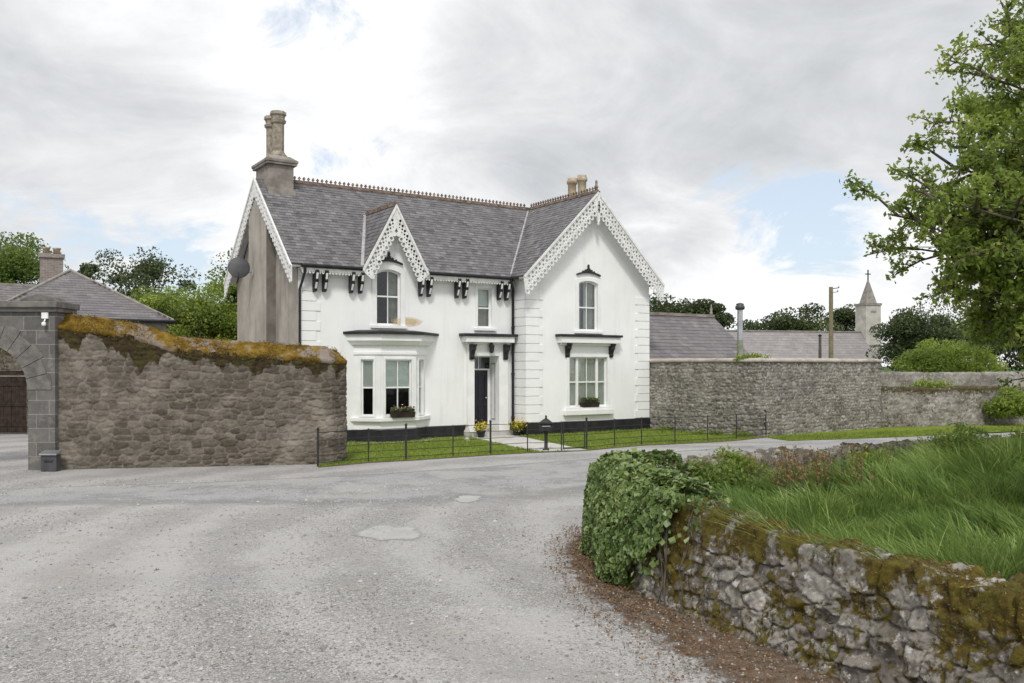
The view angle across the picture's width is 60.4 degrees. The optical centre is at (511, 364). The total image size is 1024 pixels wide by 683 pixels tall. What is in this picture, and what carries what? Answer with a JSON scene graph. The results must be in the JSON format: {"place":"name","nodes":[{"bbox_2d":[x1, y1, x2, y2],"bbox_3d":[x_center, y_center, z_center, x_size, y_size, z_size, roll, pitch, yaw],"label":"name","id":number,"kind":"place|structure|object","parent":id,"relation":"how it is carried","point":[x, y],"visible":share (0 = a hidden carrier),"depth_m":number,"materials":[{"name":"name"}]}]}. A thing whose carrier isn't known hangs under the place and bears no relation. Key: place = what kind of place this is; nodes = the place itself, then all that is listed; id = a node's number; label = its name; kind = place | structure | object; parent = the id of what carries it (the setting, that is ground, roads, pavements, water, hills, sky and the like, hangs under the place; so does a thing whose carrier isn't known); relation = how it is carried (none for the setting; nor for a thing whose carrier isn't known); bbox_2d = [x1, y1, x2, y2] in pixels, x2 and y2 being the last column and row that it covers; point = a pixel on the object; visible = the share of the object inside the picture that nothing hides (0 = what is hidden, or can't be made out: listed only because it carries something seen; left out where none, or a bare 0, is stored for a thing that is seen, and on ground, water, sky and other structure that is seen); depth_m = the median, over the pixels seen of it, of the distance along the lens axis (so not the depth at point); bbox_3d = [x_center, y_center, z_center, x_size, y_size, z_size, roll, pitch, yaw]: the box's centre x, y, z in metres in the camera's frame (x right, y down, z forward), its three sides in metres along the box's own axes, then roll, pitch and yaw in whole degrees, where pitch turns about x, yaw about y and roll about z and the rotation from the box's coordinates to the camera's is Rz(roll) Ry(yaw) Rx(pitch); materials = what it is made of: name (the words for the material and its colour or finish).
{"place":"outdoors","nodes":[
{"label":"outdoors","id":0,"kind":"place"},
{"bbox_2d":[0,433,945,682],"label":"gravel yard","id":1,"kind":"structure","parent":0,"point":[14,461],"depth_m":10.31,"materials":[{"name":"grey gravel"}]},
{"bbox_2d":[0,348,27,434],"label":"yard wall","id":2,"kind":"structure","parent":1,"relation":"on","point":[9,364],"depth_m":32.40,"materials":[{"name":"grey stone"}]},
{"bbox_2d":[0,377,26,432],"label":"timber gate","id":3,"kind":"structure","parent":2,"relation":"attached to","point":[13,404],"depth_m":32.52,"materials":[{"name":"brown wood"}]},
{"bbox_2d":[0,293,79,469],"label":"stone archway","id":4,"kind":"object","parent":1,"relation":"on","point":[29,343],"visible":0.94,"depth_m":21.38,"materials":[{"name":"stone"}]},
{"bbox_2d":[41,312,48,325],"bbox_3d":[-11.321,-1.112,21.302,0.160,0.340,0.148,0,0,0],"label":"security lamp","id":5,"kind":"object","parent":4,"relation":"attached to","point":[44,315],"visible":1,"depth_m":21.31,"materials":[{"name":"white paint"}]},
{"bbox_2d":[39,450,61,471],"bbox_3d":[-11.126,2.310,21.212,0.420,0.500,0.268,0,0,0],"label":"wall box","id":6,"kind":"object","parent":1,"relation":"on","point":[50,460],"visible":1,"depth_m":21.12,"materials":[{"name":"metal"}]},
{"bbox_2d":[0,247,175,376],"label":"outbuilding","id":7,"kind":"structure","parent":1,"relation":"on","point":[91,297],"depth_m":37.81,"materials":[{"name":"stone"}]},
{"bbox_2d":[354,525,421,539],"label":"puddle","id":8,"kind":"object","parent":1,"relation":"on","point":[408,533],"visible":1,"depth_m":13.34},
{"bbox_2d":[0,432,1021,504],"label":"road","id":9,"kind":"structure","parent":0,"point":[572,474],"depth_m":18.36,"materials":[{"name":"grey asphalt"}]},
{"bbox_2d":[453,495,480,501],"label":"puddle","id":10,"kind":"object","parent":9,"relation":"on","point":[468,498],"visible":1,"depth_m":16.84,"materials":[{"name":"grey liquid"}]},
{"bbox_2d":[0,0,1023,366],"label":"sky","id":11,"kind":"structure","parent":0,"point":[721,135],"materials":[{"name":"white"}]},
{"bbox_2d":[473,435,584,450],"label":"garden path","id":12,"kind":"structure","parent":0,"point":[522,441],"depth_m":28.50,"materials":[{"name":"concrete"}]},
{"bbox_2d":[473,420,489,437],"bbox_3d":[-1.101,2.229,30.833,0.632,0.622,0.695,0,0,0],"label":"flower pot","id":13,"kind":"object","parent":12,"relation":"on","point":[481,433],"visible":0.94,"depth_m":30.78,"materials":[{"name":"black paint"}]},
{"bbox_2d":[504,418,526,435],"bbox_3d":[0.193,2.221,31.701,0.769,0.678,0.714,0,0,26],"label":"flower pot","id":14,"kind":"object","parent":12,"relation":"on","point":[519,427],"visible":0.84,"depth_m":31.62,"materials":[{"name":"black paint"}]},
{"bbox_2d":[539,415,552,449],"bbox_3d":[1.018,2.030,26.349,0.424,1.060,0.339,0,0,0],"label":"post box","id":15,"kind":"object","parent":12,"relation":"on","point":[546,425],"visible":0.89,"depth_m":26.23,"materials":[{"name":"black metal"}]},
{"bbox_2d":[318,437,764,466],"bbox_3d":[2.142,2.552,26.607,16.781,0.001,0.744,0,0,-32],"label":"lawn edge","id":16,"kind":"object","parent":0,"point":[531,452],"visible":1,"depth_m":25.67,"materials":[{"name":"grey concrete"}]},
{"bbox_2d":[319,428,764,465],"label":"lawn","id":17,"kind":"structure","parent":0,"point":[507,448],"depth_m":27.18,"materials":[{"name":"green plant"}]},
{"bbox_2d":[464,423,469,440],"bbox_3d":[-1.516,2.260,29.642,0.232,0.600,0.232,0,0,45],"label":"garden ornament","id":18,"kind":"object","parent":17,"relation":"on","point":[466,433],"visible":0.81,"depth_m":29.58,"materials":[{"name":"stone"}]},
{"bbox_2d":[317,410,765,466],"bbox_3d":[2.124,2.115,26.701,16.754,1.090,0.536,0,0,-33],"label":"iron fence","id":19,"kind":"object","parent":17,"relation":"on","point":[490,431],"visible":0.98,"depth_m":25.42,"materials":[{"name":"black metal"}]},
{"bbox_2d":[563,421,585,448],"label":"garden gate","id":20,"kind":"structure","parent":19,"relation":"attached to","point":[584,429],"depth_m":26.30,"materials":[{"name":"black metal"}]},
{"bbox_2d":[654,425,672,429],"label":"weed","id":21,"kind":"object","parent":17,"relation":"on","point":[668,427],"visible":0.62,"depth_m":34.10,"materials":[{"name":"green plant"}]},
{"bbox_2d":[692,428,705,433],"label":"weed","id":22,"kind":"object","parent":17,"relation":"on","point":[698,431],"visible":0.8,"depth_m":32.29,"materials":[{"name":"green plant"}]},
{"bbox_2d":[708,429,724,435],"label":"weed","id":23,"kind":"object","parent":17,"relation":"on","point":[716,432],"visible":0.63,"depth_m":31.68,"materials":[{"name":"green plant"}]},
{"bbox_2d":[732,428,751,436],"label":"weed","id":24,"kind":"object","parent":17,"relation":"on","point":[742,433],"visible":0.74,"depth_m":31.32,"materials":[{"name":"green plant"}]},
{"bbox_2d":[562,533,842,682],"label":"dirt strip","id":25,"kind":"object","parent":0,"point":[774,673],"visible":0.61,"depth_m":7.97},
{"bbox_2d":[537,524,844,682],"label":"fallen leaves","id":26,"kind":"object","parent":25,"relation":"on","point":[632,602],"visible":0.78,"depth_m":8.89,"materials":[{"name":"brown plant"}]},
{"bbox_2d":[727,270,883,371],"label":"church","id":27,"kind":"structure","parent":0,"point":[859,341],"depth_m":72.78,"materials":[{"name":"stone"}]},
{"bbox_2d":[603,431,1023,593],"bbox_3d":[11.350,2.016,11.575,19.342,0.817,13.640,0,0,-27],"label":"grass plot","id":28,"kind":"object","parent":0,"point":[867,519],"depth_m":10.18,"materials":[{"name":"green plant"}]},
{"bbox_2d":[686,452,765,494],"bbox_3d":[2.881,1.614,12.620,1.426,0.705,1.224,0,0,0],"label":"tall weed","id":29,"kind":"object","parent":28,"relation":"on","point":[714,473],"visible":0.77,"depth_m":12.46,"materials":[{"name":"green plant"}]},
{"bbox_2d":[702,444,766,478],"bbox_3d":[3.534,1.653,14.451,1.066,0.712,1.076,0,0,-30],"label":"tall weed","id":30,"kind":"object","parent":28,"relation":"on","point":[741,458],"visible":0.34,"depth_m":14.28,"materials":[{"name":"green plant"}]},
{"bbox_2d":[714,445,893,496],"bbox_3d":[4.225,1.494,12.564,2.479,0.772,1.308,0,0,-8],"label":"dock plant","id":31,"kind":"object","parent":28,"relation":"on","point":[786,470],"visible":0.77,"depth_m":12.52,"materials":[{"name":"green plant"}]},
{"bbox_2d":[844,444,907,470],"bbox_3d":[6.280,1.724,15.210,1.169,0.748,1.123,0,0,0],"label":"tall weed","id":32,"kind":"object","parent":28,"relation":"on","point":[871,456],"visible":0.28,"depth_m":15.09,"materials":[{"name":"green plant"}]},
{"bbox_2d":[894,431,1023,454],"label":"tall weed","id":33,"kind":"object","parent":28,"relation":"on","point":[924,442],"visible":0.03,"depth_m":17.41,"materials":[{"name":"green plant"}]},
{"bbox_2d":[920,418,1008,460],"bbox_3d":[7.526,1.277,14.697,1.398,0.766,1.209,0,0,-36],"label":"tall weed","id":34,"kind":"object","parent":28,"relation":"on","point":[955,437],"visible":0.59,"depth_m":14.55,"materials":[{"name":"green plant"}]},
{"bbox_2d":[993,426,1023,446],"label":"tall weed","id":35,"kind":"object","parent":28,"relation":"on","point":[1013,436],"visible":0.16,"depth_m":15.94,"materials":[{"name":"green plant"}]},
{"bbox_2d":[765,424,1023,440],"bbox_3d":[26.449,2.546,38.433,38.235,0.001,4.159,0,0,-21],"label":"grass verge","id":36,"kind":"object","parent":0,"point":[899,428],"depth_m":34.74,"materials":[{"name":"green plant"}]},
{"bbox_2d":[880,371,1023,386],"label":"stone wall","id":37,"kind":"structure","parent":0,"point":[890,379],"depth_m":47.99,"materials":[{"name":"grey stone"}]},
{"bbox_2d":[882,367,1023,433],"bbox_3d":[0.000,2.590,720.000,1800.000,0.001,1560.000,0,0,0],"label":"ground","id":38,"kind":"structure","parent":0,"point":[885,369],"depth_m":414.44,"materials":[{"name":"green plant"}]},
{"bbox_2d":[0,231,68,283],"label":"broadleaf tree","id":39,"kind":"object","parent":38,"relation":"on","point":[15,262],"visible":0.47,"depth_m":60.92,"materials":[{"name":"green plant"}]},
{"bbox_2d":[77,262,98,277],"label":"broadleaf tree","id":40,"kind":"object","parent":38,"relation":"on","point":[81,270],"visible":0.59,"depth_m":119.55,"materials":[{"name":"green plant"}]},
{"bbox_2d":[83,246,200,312],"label":"broadleaf tree","id":41,"kind":"object","parent":38,"relation":"on","point":[146,272],"visible":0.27,"depth_m":74.08,"materials":[{"name":"green plant"}]},
{"bbox_2d":[130,279,236,340],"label":"leafy shrub","id":42,"kind":"object","parent":38,"relation":"on","point":[206,312],"visible":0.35,"depth_m":45.25,"materials":[{"name":"green plant"}]},
{"bbox_2d":[58,312,347,469],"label":"stone wall","id":43,"kind":"structure","parent":38,"relation":"on","point":[134,395],"depth_m":22.12,"materials":[{"name":"grey stone"}]},
{"bbox_2d":[204,248,237,339],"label":"broadleaf tree","id":44,"kind":"object","parent":38,"relation":"on","point":[234,287],"visible":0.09,"depth_m":47.35,"materials":[{"name":"green plant"}]},
{"bbox_2d":[223,110,664,442],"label":"country house","id":45,"kind":"structure","parent":38,"relation":"on","point":[437,311],"depth_m":31.64,"materials":[{"name":"white paint"}]},
{"bbox_2d":[227,257,253,277],"bbox_3d":[-9.313,-3.357,30.442,0.512,0.734,0.910,0,0,32],"label":"satellite dish","id":46,"kind":"object","parent":45,"relation":"attached to","point":[238,267],"visible":1,"depth_m":30.32,"materials":[{"name":"metal"}]},
{"bbox_2d":[370,265,407,328],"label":"window","id":47,"kind":"structure","parent":45,"relation":"in","point":[385,284],"depth_m":29.99,"materials":[{"name":"white paint"}]},
{"bbox_2d":[343,330,438,442],"bbox_3d":[-4.613,0.724,30.651,3.565,3.771,3.920,0,0,-33],"label":"bay window","id":48,"kind":"structure","parent":45,"relation":"in","point":[389,365],"depth_m":29.09,"materials":[{"name":"white paint"}]},
{"bbox_2d":[390,404,415,417],"bbox_3d":[-3.643,1.519,29.217,0.925,0.434,0.381,0,0,-33],"label":"window box","id":49,"kind":"object","parent":45,"relation":"on","point":[396,412],"visible":1,"depth_m":29.11,"materials":[{"name":"brown plant"}]},
{"bbox_2d":[475,356,494,423],"bbox_3d":[-1.166,0.940,32.113,1.639,3.130,0.460,0,0,-33],"label":"door","id":50,"kind":"structure","parent":45,"relation":"in","point":[483,364],"depth_m":32.35,"materials":[{"name":"blue paint"}]},
{"bbox_2d":[474,285,496,330],"bbox_3d":[-1.043,-2.053,31.863,0.913,1.633,0.387,0,0,-33],"label":"window","id":51,"kind":"structure","parent":45,"relation":"in","point":[482,293],"depth_m":31.95,"materials":[{"name":"white paint"}]},
{"bbox_2d":[574,277,602,333],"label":"window","id":52,"kind":"structure","parent":45,"relation":"in","point":[584,307],"depth_m":33.55,"materials":[{"name":"white paint"}]},
{"bbox_2d":[565,354,611,410],"bbox_3d":[2.855,0.645,33.367,2.165,2.089,0.319,0,0,-33],"label":"window","id":53,"kind":"structure","parent":45,"relation":"in","point":[585,373],"depth_m":33.45,"materials":[{"name":"white paint"}]},
{"bbox_2d":[580,396,599,406],"bbox_3d":[2.948,1.380,33.299,0.860,0.417,0.387,0,0,-33],"label":"window box","id":54,"kind":"object","parent":45,"relation":"on","point":[590,402],"visible":1,"depth_m":33.23,"materials":[{"name":"green plant"}]},
{"bbox_2d":[649,292,736,329],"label":"broadleaf tree","id":55,"kind":"object","parent":38,"relation":"on","point":[698,307],"visible":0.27,"depth_m":73.54,"materials":[{"name":"green plant"}]},
{"bbox_2d":[649,304,748,358],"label":"outbuilding","id":56,"kind":"structure","parent":38,"relation":"on","point":[678,335],"depth_m":38.71,"materials":[{"name":"stone"}]},
{"bbox_2d":[735,303,744,355],"bbox_3d":[9.483,-0.013,36.600,0.400,5.147,0.390,0,0,0],"label":"metal flue","id":57,"kind":"object","parent":38,"relation":"on","point":[739,307],"visible":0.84,"depth_m":36.50,"materials":[{"name":"grey metal"}]},
{"bbox_2d":[649,358,881,436],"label":"stone wall","id":58,"kind":"structure","parent":38,"relation":"on","point":[791,396],"depth_m":33.09,"materials":[{"name":"grey stone"}]},
{"bbox_2d":[732,350,770,361],"bbox_3d":[8.688,-0.273,31.801,1.467,0.538,0.865,0,0,0],"label":"wall plant","id":59,"kind":"object","parent":58,"relation":"on","point":[744,356],"depth_m":31.71,"materials":[{"name":"green plant"}]},
{"bbox_2d":[734,302,843,330],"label":"broadleaf tree","id":60,"kind":"object","parent":38,"relation":"on","point":[786,321],"visible":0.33,"depth_m":108.00,"materials":[{"name":"green plant"}]},
{"bbox_2d":[609,477,1023,682],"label":"stone wall","id":61,"kind":"structure","parent":38,"relation":"on","point":[846,616],"depth_m":7.24,"materials":[{"name":"grey stone"}]},
{"bbox_2d":[578,447,731,612],"bbox_3d":[1.749,1.858,10.969,1.700,1.433,4.432,0,0,0],"label":"ivy","id":62,"kind":"object","parent":61,"relation":"attached to","point":[602,547],"visible":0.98,"depth_m":10.09,"materials":[{"name":"green plant"}]},
{"bbox_2d":[818,334,821,357],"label":"iron post","id":63,"kind":"object","parent":38,"relation":"on","point":[819,351],"visible":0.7,"depth_m":59.93,"materials":[{"name":"metal"}]},
{"bbox_2d":[829,285,839,357],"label":"telegraph pole","id":64,"kind":"object","parent":38,"relation":"on","point":[831,292],"visible":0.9,"depth_m":54.89,"materials":[{"name":"brown wood"}]},
{"bbox_2d":[648,434,1022,492],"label":"stone wall","id":65,"kind":"structure","parent":38,"relation":"on","point":[768,455],"depth_m":15.88,"materials":[{"name":"grey stone"}]},
{"bbox_2d":[821,303,855,330],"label":"broadleaf tree","id":66,"kind":"object","parent":38,"relation":"on","point":[844,317],"visible":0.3,"depth_m":113.74,"materials":[{"name":"green plant"}]},
{"bbox_2d":[865,302,970,371],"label":"dark yew","id":67,"kind":"object","parent":38,"relation":"on","point":[906,330],"visible":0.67,"depth_m":66.88,"materials":[{"name":"green plant"}]},
{"bbox_2d":[839,0,1023,392],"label":"broadleaf tree","id":68,"kind":"object","parent":38,"relation":"on","point":[980,239],"visible":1,"depth_m":13.73,"materials":[{"name":"green plant"}]},
{"bbox_2d":[891,337,1007,371],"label":"leafy shrub","id":69,"kind":"object","parent":38,"relation":"on","point":[927,357],"visible":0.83,"depth_m":55.15,"materials":[{"name":"green plant"}]},
{"bbox_2d":[880,385,1023,426],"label":"stone wall","id":70,"kind":"structure","parent":38,"relation":"on","point":[913,406],"depth_m":36.66,"materials":[{"name":"grey stone"}]},
{"bbox_2d":[903,376,958,392],"bbox_3d":[17.881,1.015,37.606,2.874,1.057,1.833,0,0,-31],"label":"shrub","id":71,"kind":"object","parent":70,"relation":"on","point":[929,384],"visible":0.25,"depth_m":37.46,"materials":[{"name":"green plant"}]},
{"bbox_2d":[927,298,1014,361],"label":"dark yew","id":72,"kind":"object","parent":38,"relation":"on","point":[956,317],"visible":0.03,"depth_m":71.36,"materials":[{"name":"green plant"}]},
{"bbox_2d":[973,319,1023,371],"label":"dark yew","id":73,"kind":"object","parent":38,"relation":"on","point":[1011,361],"visible":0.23,"depth_m":66.87,"materials":[{"name":"green plant"}]},
{"bbox_2d":[979,384,1023,423],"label":"shrub","id":74,"kind":"object","parent":38,"relation":"on","point":[1013,404],"visible":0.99,"depth_m":36.66,"materials":[{"name":"green plant"}]}
]}

